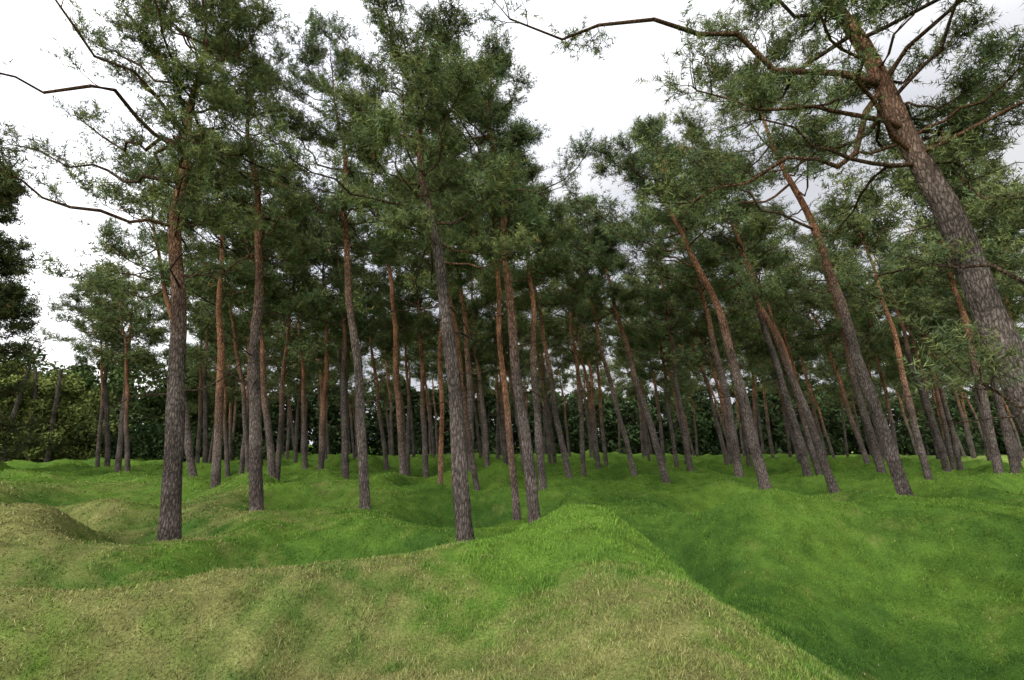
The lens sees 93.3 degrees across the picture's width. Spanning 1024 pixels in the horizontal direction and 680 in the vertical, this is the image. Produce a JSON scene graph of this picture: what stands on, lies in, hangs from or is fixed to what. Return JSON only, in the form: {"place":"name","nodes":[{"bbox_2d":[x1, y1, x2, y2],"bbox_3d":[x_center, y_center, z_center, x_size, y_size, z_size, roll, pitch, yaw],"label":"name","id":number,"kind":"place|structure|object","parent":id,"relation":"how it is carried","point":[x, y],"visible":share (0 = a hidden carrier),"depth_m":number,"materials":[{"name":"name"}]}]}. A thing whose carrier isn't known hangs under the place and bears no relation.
{"place":"outdoors","nodes":[
{"label":"outdoors","id":0,"kind":"place"},
{"bbox_2d":[0,445,1023,679],"bbox_3d":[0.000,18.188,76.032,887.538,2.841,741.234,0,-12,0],"label":"ground","id":1,"kind":"structure","parent":0,"point":[911,661],"depth_m":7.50,"materials":[{"name":"green plant"}]},
{"bbox_2d":[0,163,71,464],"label":"spruce tree","id":2,"kind":"object","parent":1,"relation":"on","point":[14,294],"visible":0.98,"depth_m":26.42,"materials":[{"name":"green plant"}]},
{"bbox_2d":[0,359,130,462],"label":"broadleaf tree","id":3,"kind":"object","parent":1,"relation":"on","point":[41,403],"visible":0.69,"depth_m":38.13,"materials":[{"name":"green plant"}]},
{"bbox_2d":[38,288,134,466],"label":"pine tree","id":4,"kind":"object","parent":1,"relation":"on","point":[79,325],"visible":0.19,"depth_m":32.43,"materials":[{"name":"green plant"}]},
{"bbox_2d":[44,270,148,466],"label":"pine tree","id":5,"kind":"object","parent":1,"relation":"on","point":[106,434],"visible":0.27,"depth_m":29.66,"materials":[{"name":"green plant"}]},
{"bbox_2d":[65,260,169,471],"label":"pine tree","id":6,"kind":"object","parent":1,"relation":"on","point":[101,309],"visible":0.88,"depth_m":26.53,"materials":[{"name":"green plant"}]},
{"bbox_2d":[69,261,169,472],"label":"pine tree","id":7,"kind":"object","parent":1,"relation":"on","point":[103,337],"visible":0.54,"depth_m":28.86,"materials":[{"name":"green plant"}]},
{"bbox_2d":[29,124,232,476],"bbox_3d":[-16.455,-1.416,21.395,6.171,16.442,6.398,-9,-11,-1],"label":"pine tree","id":8,"kind":"object","parent":1,"relation":"on","point":[141,201],"visible":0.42,"depth_m":21.09,"materials":[{"name":"green plant"}]},
{"bbox_2d":[0,344,276,458],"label":"broadleaf treeline","id":9,"kind":"object","parent":1,"relation":"on","point":[155,402],"visible":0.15,"depth_m":46.41,"materials":[{"name":"green plant"}]},
{"bbox_2d":[15,420,266,461],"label":"hedge shrubs","id":10,"kind":"object","parent":1,"relation":"on","point":[151,437],"visible":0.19,"depth_m":41.04,"materials":[{"name":"green plant"}]},
{"bbox_2d":[0,0,323,540],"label":"pine tree","id":11,"kind":"object","parent":1,"relation":"on","point":[234,15],"visible":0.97,"depth_m":10.34,"materials":[{"name":"green plant"}]},
{"bbox_2d":[69,118,291,487],"bbox_3d":[-12.981,-1.591,18.733,7.228,14.712,7.775,0,-12,0],"label":"pine tree","id":12,"kind":"object","parent":1,"relation":"on","point":[241,279],"visible":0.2,"depth_m":18.34,"materials":[{"name":"green plant"}]},
{"bbox_2d":[131,226,270,471],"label":"pine tree","id":13,"kind":"object","parent":1,"relation":"on","point":[243,391],"visible":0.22,"depth_m":23.55,"materials":[{"name":"green plant"}]},
{"bbox_2d":[157,269,248,462],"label":"pine tree","id":14,"kind":"object","parent":1,"relation":"on","point":[205,427],"visible":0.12,"depth_m":31.22,"materials":[{"name":"green plant"}]},
{"bbox_2d":[156,244,293,473],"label":"pine tree","id":15,"kind":"object","parent":1,"relation":"on","point":[242,451],"visible":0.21,"depth_m":25.91,"materials":[{"name":"green plant"}]},
{"bbox_2d":[186,278,267,477],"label":"pine tree","id":16,"kind":"object","parent":1,"relation":"on","point":[201,334],"visible":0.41,"depth_m":28.14,"materials":[{"name":"green plant"}]},
{"bbox_2d":[187,253,273,399],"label":"pine tree","id":17,"kind":"object","parent":1,"relation":"on","point":[240,312],"visible":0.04,"depth_m":33.69,"materials":[{"name":"green plant"}]},
{"bbox_2d":[141,21,328,510],"bbox_3d":[-7.959,-2.553,14.034,4.995,14.897,6.472,11,-16,-42],"label":"pine tree","id":18,"kind":"object","parent":1,"relation":"on","point":[283,197],"visible":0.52,"depth_m":13.64,"materials":[{"name":"green plant"}]},
{"bbox_2d":[158,161,332,479],"bbox_3d":[-12.197,-0.849,21.031,6.041,15.714,6.990,-11,-16,43],"label":"pine tree","id":19,"kind":"object","parent":1,"relation":"on","point":[194,285],"visible":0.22,"depth_m":21.23,"materials":[{"name":"green plant"}]},
{"bbox_2d":[230,259,330,468],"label":"pine tree","id":20,"kind":"object","parent":1,"relation":"on","point":[268,330],"visible":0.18,"depth_m":29.56,"materials":[{"name":"green plant"}]},
{"bbox_2d":[231,195,335,480],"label":"pine tree","id":21,"kind":"object","parent":1,"relation":"on","point":[273,297],"visible":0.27,"depth_m":22.23,"materials":[{"name":"green plant"}]},
{"bbox_2d":[265,295,332,463],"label":"pine tree","id":22,"kind":"object","parent":1,"relation":"on","point":[313,365],"visible":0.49,"depth_m":31.36,"materials":[{"name":"green plant"}]},
{"bbox_2d":[177,1,422,509],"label":"pine tree","id":23,"kind":"object","parent":1,"relation":"on","point":[314,32],"visible":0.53,"depth_m":14.69,"materials":[{"name":"green plant"}]},
{"bbox_2d":[248,214,361,469],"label":"pine tree","id":24,"kind":"object","parent":1,"relation":"on","point":[315,296],"visible":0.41,"depth_m":22.71,"materials":[{"name":"green plant"}]},
{"bbox_2d":[276,221,383,473],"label":"pine tree","id":25,"kind":"object","parent":1,"relation":"on","point":[365,333],"visible":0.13,"depth_m":27.67,"materials":[{"name":"green plant"}]},
{"bbox_2d":[264,195,404,479],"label":"pine tree","id":26,"kind":"object","parent":1,"relation":"on","point":[371,302],"visible":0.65,"depth_m":22.50,"materials":[{"name":"green plant"}]},
{"bbox_2d":[262,145,424,474],"bbox_3d":[-7.968,-2.104,22.939,8.429,17.486,5.831,6,-14,-28],"label":"pine tree","id":27,"kind":"object","parent":1,"relation":"on","point":[400,433],"visible":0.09,"depth_m":22.39,"materials":[{"name":"green plant"}]},
{"bbox_2d":[308,249,387,456],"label":"pine tree","id":28,"kind":"object","parent":1,"relation":"on","point":[348,363],"visible":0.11,"depth_m":32.36,"materials":[{"name":"green plant"}]},
{"bbox_2d":[328,263,416,470],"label":"pine tree","id":29,"kind":"object","parent":1,"relation":"on","point":[383,337],"visible":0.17,"depth_m":30.87,"materials":[{"name":"green plant"}]},
{"bbox_2d":[356,253,432,475],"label":"pine tree","id":30,"kind":"object","parent":1,"relation":"on","point":[404,320],"visible":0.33,"depth_m":27.56,"materials":[{"name":"green plant"}]},
{"bbox_2d":[240,0,550,542],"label":"pine tree","id":31,"kind":"object","parent":1,"relation":"on","point":[440,91],"visible":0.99,"depth_m":9.43,"materials":[{"name":"green plant"}]},
{"bbox_2d":[354,238,471,477],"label":"pine tree","id":32,"kind":"object","parent":1,"relation":"on","point":[418,291],"visible":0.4,"depth_m":25.62,"materials":[{"name":"green plant"}]},
{"bbox_2d":[362,108,485,490],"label":"pine tree","id":33,"kind":"object","parent":1,"relation":"on","point":[472,461],"visible":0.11,"depth_m":17.38,"materials":[{"name":"green plant"}]},
{"bbox_2d":[349,156,502,470],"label":"pine tree","id":34,"kind":"object","parent":1,"relation":"on","point":[469,390],"visible":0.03,"depth_m":21.29,"materials":[{"name":"green plant"}]},
{"bbox_2d":[369,159,484,484],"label":"pine tree","id":35,"kind":"object","parent":1,"relation":"on","point":[466,280],"visible":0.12,"depth_m":18.15,"materials":[{"name":"green plant"}]},
{"bbox_2d":[400,287,470,400],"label":"pine tree","id":36,"kind":"object","parent":1,"relation":"on","point":[428,341],"visible":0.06,"depth_m":31.39,"materials":[{"name":"green plant"}]},
{"bbox_2d":[423,300,499,467],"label":"pine tree","id":37,"kind":"object","parent":1,"relation":"on","point":[484,378],"visible":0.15,"depth_m":28.54,"materials":[{"name":"green plant"}]},
{"bbox_2d":[416,241,511,467],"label":"pine tree","id":38,"kind":"object","parent":1,"relation":"on","point":[475,307],"visible":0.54,"depth_m":24.83,"materials":[{"name":"green plant"}]},
{"bbox_2d":[373,78,559,519],"bbox_3d":[-1.434,-1.727,14.086,5.593,13.354,3.427,-5,-13,22],"label":"pine tree","id":39,"kind":"object","parent":1,"relation":"on","point":[516,512],"visible":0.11,"depth_m":13.53,"materials":[{"name":"green plant"}]},
{"bbox_2d":[433,255,520,464],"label":"pine tree","id":40,"kind":"object","parent":1,"relation":"on","point":[504,450],"visible":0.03,"depth_m":30.01,"materials":[{"name":"green plant"}]},
{"bbox_2d":[427,256,536,471],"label":"pine tree","id":41,"kind":"object","parent":1,"relation":"on","point":[487,314],"visible":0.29,"depth_m":27.07,"materials":[{"name":"green plant"}]},
{"bbox_2d":[390,0,605,523],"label":"pine tree","id":42,"kind":"object","parent":1,"relation":"on","point":[519,134],"visible":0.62,"depth_m":11.87,"materials":[{"name":"green plant"}]},
{"bbox_2d":[446,142,584,490],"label":"pine tree","id":43,"kind":"object","parent":1,"relation":"on","point":[527,277],"visible":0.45,"depth_m":17.16,"materials":[{"name":"green plant"}]},
{"bbox_2d":[468,197,579,478],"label":"pine tree","id":44,"kind":"object","parent":1,"relation":"on","point":[547,302],"visible":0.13,"depth_m":21.34,"materials":[{"name":"green plant"}]},
{"bbox_2d":[495,285,555,463],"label":"pine tree","id":45,"kind":"object","parent":1,"relation":"on","point":[527,321],"visible":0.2,"depth_m":33.57,"materials":[{"name":"green plant"}]},
{"bbox_2d":[31,368,1023,456],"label":"distant treeline","id":46,"kind":"object","parent":1,"relation":"on","point":[708,438],"visible":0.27,"depth_m":71.02,"materials":[{"name":"green plant"}]},
{"bbox_2d":[524,274,609,468],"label":"pine tree","id":47,"kind":"object","parent":1,"relation":"on","point":[586,346],"visible":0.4,"depth_m":29.67,"materials":[{"name":"green plant"}]},
{"bbox_2d":[525,214,612,476],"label":"pine tree","id":48,"kind":"object","parent":1,"relation":"on","point":[554,325],"visible":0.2,"depth_m":27.06,"materials":[{"name":"green plant"}]},
{"bbox_2d":[530,273,612,466],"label":"pine tree","id":49,"kind":"object","parent":1,"relation":"on","point":[568,352],"visible":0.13,"depth_m":33.75,"materials":[{"name":"green plant"}]},
{"bbox_2d":[123,251,1023,464],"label":"distant pine forest","id":50,"kind":"object","parent":1,"relation":"on","point":[820,371],"visible":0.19,"depth_m":44.16,"materials":[{"name":"green plant"}]},
{"bbox_2d":[541,201,643,476],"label":"pine tree","id":51,"kind":"object","parent":1,"relation":"on","point":[595,316],"visible":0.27,"depth_m":24.36,"materials":[{"name":"green plant"}]},
{"bbox_2d":[553,189,670,483],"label":"pine tree","id":52,"kind":"object","parent":1,"relation":"on","point":[594,241],"visible":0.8,"depth_m":21.56,"materials":[{"name":"green plant"}]},
{"bbox_2d":[587,279,670,462],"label":"pine tree","id":53,"kind":"object","parent":1,"relation":"on","point":[617,332],"visible":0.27,"depth_m":32.70,"materials":[{"name":"green plant"}]},
{"bbox_2d":[616,259,706,466],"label":"pine tree","id":54,"kind":"object","parent":1,"relation":"on","point":[658,365],"visible":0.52,"depth_m":28.08,"materials":[{"name":"green plant"}]},
{"bbox_2d":[557,106,771,489],"bbox_3d":[5.046,-1.579,17.020,7.086,14.028,6.536,0,-12,0],"label":"pine tree","id":55,"kind":"object","parent":1,"relation":"on","point":[636,165],"visible":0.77,"depth_m":17.23,"materials":[{"name":"green plant"}]},
{"bbox_2d":[617,213,717,471],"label":"pine tree","id":56,"kind":"object","parent":1,"relation":"on","point":[683,318],"visible":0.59,"depth_m":24.54,"materials":[{"name":"green plant"}]},
{"bbox_2d":[585,177,753,476],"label":"pine tree","id":57,"kind":"object","parent":1,"relation":"on","point":[662,268],"visible":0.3,"depth_m":21.74,"materials":[{"name":"green plant"}]},
{"bbox_2d":[617,236,730,464],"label":"pine tree","id":58,"kind":"object","parent":1,"relation":"on","point":[722,443],"visible":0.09,"depth_m":29.28,"materials":[{"name":"green plant"}]},
{"bbox_2d":[658,283,757,476],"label":"pine tree","id":59,"kind":"object","parent":1,"relation":"on","point":[694,334],"visible":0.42,"depth_m":26.56,"materials":[{"name":"green plant"}]},
{"bbox_2d":[682,259,776,466],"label":"pine tree","id":60,"kind":"object","parent":1,"relation":"on","point":[757,371],"visible":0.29,"depth_m":31.36,"materials":[{"name":"green plant"}]},
{"bbox_2d":[451,0,1023,442],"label":"pine tree","id":61,"kind":"object","parent":1,"relation":"on","point":[903,130],"visible":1,"depth_m":7.85,"materials":[{"name":"green plant"}]},
{"bbox_2d":[668,151,812,476],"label":"pine tree","id":62,"kind":"object","parent":1,"relation":"on","point":[800,444],"visible":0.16,"depth_m":22.27,"materials":[{"name":"green plant"}]},
{"bbox_2d":[667,109,839,492],"bbox_3d":[8.603,-1.536,17.812,5.401,14.198,6.577,-5,-13,22],"label":"pine tree","id":63,"kind":"object","parent":1,"relation":"on","point":[753,291],"visible":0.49,"depth_m":18.09,"materials":[{"name":"green plant"}]},
{"bbox_2d":[691,200,822,475],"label":"pine tree","id":64,"kind":"object","parent":1,"relation":"on","point":[788,307],"visible":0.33,"depth_m":24.18,"materials":[{"name":"green plant"}]},
{"bbox_2d":[733,246,826,392],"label":"pine tree","id":65,"kind":"object","parent":1,"relation":"on","point":[803,343],"visible":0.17,"depth_m":29.06,"materials":[{"name":"green plant"}]},
{"bbox_2d":[647,0,913,495],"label":"pine tree","id":66,"kind":"object","parent":1,"relation":"on","point":[894,462],"visible":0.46,"depth_m":15.29,"materials":[{"name":"green plant"}]},
{"bbox_2d":[739,291,831,466],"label":"pine tree","id":67,"kind":"object","parent":1,"relation":"on","point":[764,352],"visible":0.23,"depth_m":31.62,"materials":[{"name":"green plant"}]},
{"bbox_2d":[763,262,891,464],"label":"pine tree","id":68,"kind":"object","parent":1,"relation":"on","point":[827,342],"visible":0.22,"depth_m":29.60,"materials":[{"name":"green plant"}]},
{"bbox_2d":[755,204,919,472],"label":"pine tree","id":69,"kind":"object","parent":1,"relation":"on","point":[864,414],"visible":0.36,"depth_m":24.86,"materials":[{"name":"green plant"}]},
{"bbox_2d":[798,157,942,479],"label":"pine tree","id":70,"kind":"object","parent":1,"relation":"on","point":[872,311],"visible":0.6,"depth_m":20.56,"materials":[{"name":"green plant"}]},
{"bbox_2d":[814,287,939,452],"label":"pine tree","id":71,"kind":"object","parent":1,"relation":"on","point":[882,379],"visible":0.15,"depth_m":30.12,"materials":[{"name":"green plant"}]},
{"bbox_2d":[832,230,950,471],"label":"pine tree","id":72,"kind":"object","parent":1,"relation":"on","point":[936,434],"visible":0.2,"depth_m":26.56,"materials":[{"name":"green plant"}]},
{"bbox_2d":[856,285,957,432],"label":"pine tree","id":73,"kind":"object","parent":1,"relation":"on","point":[883,345],"visible":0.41,"depth_m":28.10,"materials":[{"name":"green plant"}]},
{"bbox_2d":[863,300,957,458],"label":"pine tree","id":74,"kind":"object","parent":1,"relation":"on","point":[933,439],"visible":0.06,"depth_m":35.93,"materials":[{"name":"green plant"}]},
{"bbox_2d":[856,292,967,470],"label":"pine tree","id":75,"kind":"object","parent":1,"relation":"on","point":[955,445],"visible":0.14,"depth_m":29.93,"materials":[{"name":"green plant"}]},
{"bbox_2d":[865,247,973,469],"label":"pine tree","id":76,"kind":"object","parent":1,"relation":"on","point":[951,457],"visible":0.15,"depth_m":29.77,"materials":[{"name":"green plant"}]},
{"bbox_2d":[887,282,961,438],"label":"pine tree","id":77,"kind":"object","parent":1,"relation":"on","point":[929,339],"visible":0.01,"depth_m":32.54,"materials":[{"name":"green plant"}]},
{"bbox_2d":[831,26,1023,407],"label":"pine tree","id":78,"kind":"object","parent":1,"relation":"on","point":[1017,216],"visible":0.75,"depth_m":7.18,"materials":[{"name":"green plant"}]},
{"bbox_2d":[836,123,1023,473],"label":"pine tree","id":79,"kind":"object","parent":1,"relation":"on","point":[997,465],"visible":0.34,"depth_m":19.71,"materials":[{"name":"green plant"}]},
{"bbox_2d":[869,126,1023,434],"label":"pine tree","id":80,"kind":"object","parent":1,"relation":"on","point":[989,203],"visible":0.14,"depth_m":20.47,"materials":[{"name":"green plant"}]},
{"bbox_2d":[882,154,1023,473],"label":"pine tree","id":81,"kind":"object","parent":1,"relation":"on","point":[942,290],"visible":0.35,"depth_m":20.12,"materials":[{"name":"green plant"}]},
{"bbox_2d":[916,161,1023,325],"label":"pine tree","id":82,"kind":"object","parent":1,"relation":"on","point":[1013,308],"visible":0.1,"depth_m":21.31,"materials":[{"name":"green plant"}]},
{"bbox_2d":[922,277,1022,467],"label":"pine tree","id":83,"kind":"object","parent":1,"relation":"on","point":[1019,461],"visible":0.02,"depth_m":30.53,"materials":[{"name":"green plant"}]},
{"bbox_2d":[940,226,1023,412],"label":"pine tree","id":84,"kind":"object","parent":1,"relation":"on","point":[1010,292],"visible":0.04,"depth_m":25.15,"materials":[{"name":"green plant"}]},
{"bbox_2d":[0,0,1023,444],"label":"sky","id":85,"kind":"structure","parent":0,"point":[569,97],"materials":[{"name":"white"}]}
]}

